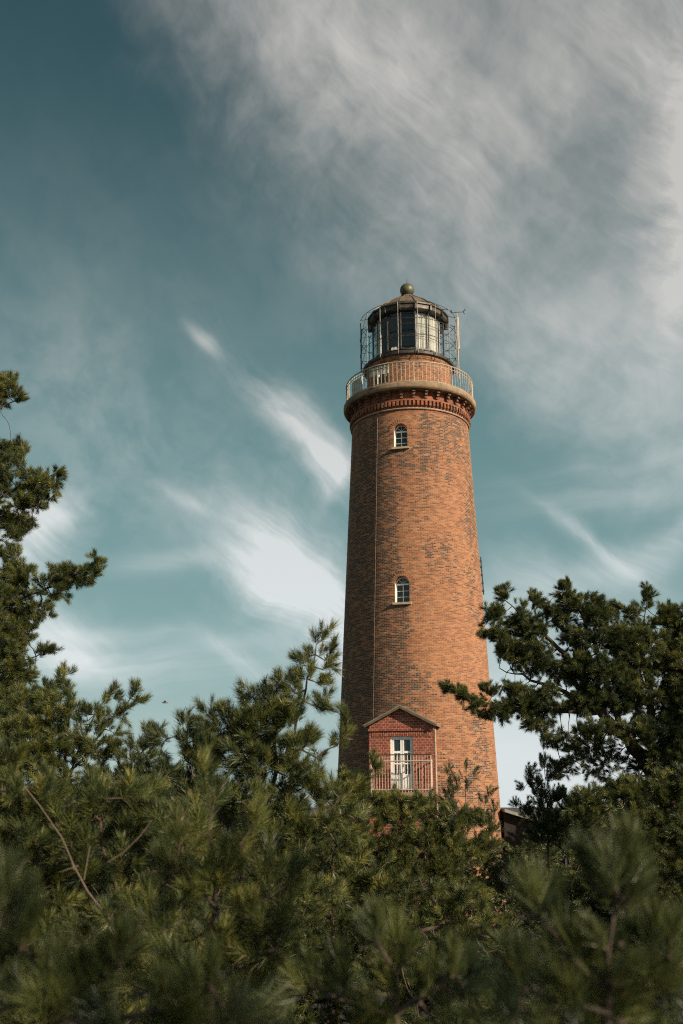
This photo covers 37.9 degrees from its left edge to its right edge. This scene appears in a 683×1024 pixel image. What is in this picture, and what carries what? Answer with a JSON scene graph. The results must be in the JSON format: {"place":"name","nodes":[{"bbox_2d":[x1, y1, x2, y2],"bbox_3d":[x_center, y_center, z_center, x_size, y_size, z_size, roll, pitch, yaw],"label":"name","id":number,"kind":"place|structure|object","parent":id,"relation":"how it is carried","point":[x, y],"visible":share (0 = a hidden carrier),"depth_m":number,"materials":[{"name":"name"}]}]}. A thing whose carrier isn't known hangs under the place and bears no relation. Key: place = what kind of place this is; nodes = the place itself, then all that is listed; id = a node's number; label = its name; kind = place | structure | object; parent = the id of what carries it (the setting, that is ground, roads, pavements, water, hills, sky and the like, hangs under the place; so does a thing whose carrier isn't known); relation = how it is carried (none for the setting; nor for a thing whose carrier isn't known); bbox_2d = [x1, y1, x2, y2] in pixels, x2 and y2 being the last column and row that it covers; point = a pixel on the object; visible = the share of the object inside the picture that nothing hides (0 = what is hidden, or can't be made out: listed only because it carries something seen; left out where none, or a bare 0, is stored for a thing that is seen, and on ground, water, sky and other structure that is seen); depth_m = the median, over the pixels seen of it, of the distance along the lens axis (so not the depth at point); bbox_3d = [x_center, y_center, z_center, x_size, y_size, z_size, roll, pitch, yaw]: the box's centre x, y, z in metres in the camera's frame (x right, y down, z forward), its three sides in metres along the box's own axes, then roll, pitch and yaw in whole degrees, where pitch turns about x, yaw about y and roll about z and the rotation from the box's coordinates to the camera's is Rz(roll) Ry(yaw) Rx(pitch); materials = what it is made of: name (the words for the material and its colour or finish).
{"place":"outdoors","nodes":[
{"label":"outdoors","id":0,"kind":"place"},
{"bbox_2d":[0,0,682,806],"label":"sky","id":1,"kind":"structure","parent":0,"point":[205,205],"materials":[{"name":"blue"}]},
{"bbox_2d":[4,807,682,1023],"bbox_3d":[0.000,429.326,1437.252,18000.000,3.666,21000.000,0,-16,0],"label":"ground","id":2,"kind":"structure","parent":0,"point":[574,1021],"depth_m":33.45,"materials":[{"name":"green plant"}]},
{"bbox_2d":[0,369,108,786],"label":"pine tree","id":3,"kind":"object","parent":2,"relation":"on","point":[17,627],"visible":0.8,"depth_m":7.53,"materials":[{"name":"green plant"}]},
{"bbox_2d":[0,658,168,1009],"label":"pine tree","id":4,"kind":"object","parent":2,"relation":"on","point":[72,741],"visible":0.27,"depth_m":5.81,"materials":[{"name":"green plant"}]},
{"bbox_2d":[0,732,235,1023],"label":"pine tree","id":5,"kind":"object","parent":2,"relation":"on","point":[141,801],"visible":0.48,"depth_m":3.08,"materials":[{"name":"green plant"}]},
{"bbox_2d":[0,837,303,1023],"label":"young pine","id":6,"kind":"object","parent":2,"relation":"on","point":[82,970],"visible":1,"depth_m":1.22,"materials":[{"name":"green plant"}]},
{"bbox_2d":[82,758,284,909],"bbox_3d":[-1.988,4.986,12.106,2.734,3.916,1.529,0,-16,0],"label":"pine tree","id":7,"kind":"object","parent":2,"relation":"on","point":[184,771],"visible":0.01,"depth_m":12.39,"materials":[{"name":"green plant"}]},
{"bbox_2d":[100,739,315,1023],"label":"young pine","id":8,"kind":"object","parent":2,"relation":"on","point":[246,932],"visible":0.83,"depth_m":2.32,"materials":[{"name":"green plant"}]},
{"bbox_2d":[90,616,373,1023],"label":"pine tree","id":9,"kind":"object","parent":2,"relation":"on","point":[249,726],"visible":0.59,"depth_m":4.23,"materials":[{"name":"green plant"}]},
{"bbox_2d":[197,812,537,1023],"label":"pine tree","id":10,"kind":"object","parent":2,"relation":"on","point":[357,878],"visible":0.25,"depth_m":4.77,"materials":[{"name":"green plant"}]},
{"bbox_2d":[238,891,504,1023],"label":"young pine","id":11,"kind":"object","parent":2,"relation":"on","point":[461,965],"visible":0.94,"depth_m":1.45,"materials":[{"name":"green plant"}]},
{"bbox_2d":[278,745,503,993],"bbox_3d":[0.348,2.945,7.061,1.673,2.536,0.899,0,-16,0],"label":"pine tree","id":12,"kind":"object","parent":2,"relation":"on","point":[389,808],"visible":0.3,"depth_m":7.14,"materials":[{"name":"green plant"}]},
{"bbox_2d":[321,827,502,994],"bbox_3d":[1.008,6.570,14.787,2.901,3.754,1.343,0,-16,0],"label":"pine tree","id":13,"kind":"object","parent":2,"relation":"on","point":[417,862],"visible":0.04,"depth_m":14.95,"materials":[{"name":"green plant"}]},
{"bbox_2d":[326,283,511,932],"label":"lighthouse","id":14,"kind":"object","parent":2,"relation":"on","point":[413,615],"visible":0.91,"depth_m":46.47,"materials":[{"name":"brick"}]},
{"bbox_2d":[374,373,388,384],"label":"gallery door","id":15,"kind":"structure","parent":14,"relation":"in","point":[383,378],"depth_m":50.29,"materials":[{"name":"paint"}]},
{"bbox_2d":[389,419,411,449],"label":"window","id":16,"kind":"structure","parent":14,"relation":"in","point":[400,433],"depth_m":48.35,"materials":[{"name":"white paint"}]},
{"bbox_2d":[390,736,413,788],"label":"double door","id":17,"kind":"structure","parent":14,"relation":"in","point":[399,744],"depth_m":42.65,"materials":[{"name":"white paint"}]},
{"bbox_2d":[390,571,414,604],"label":"window","id":18,"kind":"structure","parent":14,"relation":"in","point":[402,592],"depth_m":45.86,"materials":[{"name":"white paint"}]},
{"bbox_2d":[436,758,511,903],"bbox_3d":[1.179,3.672,8.841,0.721,2.935,0.471,4,-17,-14],"label":"young pine","id":19,"kind":"object","parent":2,"relation":"on","point":[499,886],"visible":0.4,"depth_m":9.04,"materials":[{"name":"green plant"}]},
{"bbox_2d":[476,831,582,951],"bbox_3d":[2.802,6.156,13.842,2.152,3.358,1.383,0,-16,0],"label":"pine tree","id":20,"kind":"object","parent":2,"relation":"on","point":[499,897],"visible":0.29,"depth_m":14.00,"materials":[{"name":"green plant"}]},
{"bbox_2d":[507,732,594,1015],"bbox_3d":[2.118,3.995,9.752,0.902,3.683,0.454,0,-16,0],"label":"young pine","id":21,"kind":"object","parent":2,"relation":"on","point":[547,817],"visible":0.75,"depth_m":10.04,"materials":[{"name":"green plant"}]},
{"bbox_2d":[424,893,682,1023],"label":"pine tree","id":22,"kind":"object","parent":2,"relation":"on","point":[498,941],"visible":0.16,"depth_m":2.94,"materials":[{"name":"green plant"}]},
{"bbox_2d":[437,575,682,830],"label":"pine tree","id":23,"kind":"object","parent":2,"relation":"on","point":[626,645],"visible":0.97,"depth_m":9.45,"materials":[{"name":"green plant"}]},
{"bbox_2d":[471,806,682,1023],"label":"young pine","id":24,"kind":"object","parent":2,"relation":"on","point":[557,966],"visible":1,"depth_m":1.15,"materials":[{"name":"green plant"}]},
{"bbox_2d":[501,809,659,926],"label":"annex","id":25,"kind":"object","parent":2,"relation":"on","point":[513,832],"visible":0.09,"depth_m":44.31,"materials":[{"name":"brick"}]},
{"bbox_2d":[549,857,567,871],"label":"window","id":26,"kind":"structure","parent":25,"relation":"in","point":[564,861],"depth_m":44.15,"materials":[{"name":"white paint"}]},
{"bbox_2d":[553,771,665,865],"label":"pine tree","id":27,"kind":"object","parent":2,"relation":"on","point":[580,787],"visible":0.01,"depth_m":42.71,"materials":[{"name":"green plant"}]},
{"bbox_2d":[537,762,682,1019],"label":"pine tree","id":28,"kind":"object","parent":2,"relation":"on","point":[647,791],"visible":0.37,"depth_m":8.12,"materials":[{"name":"green plant"}]}
]}

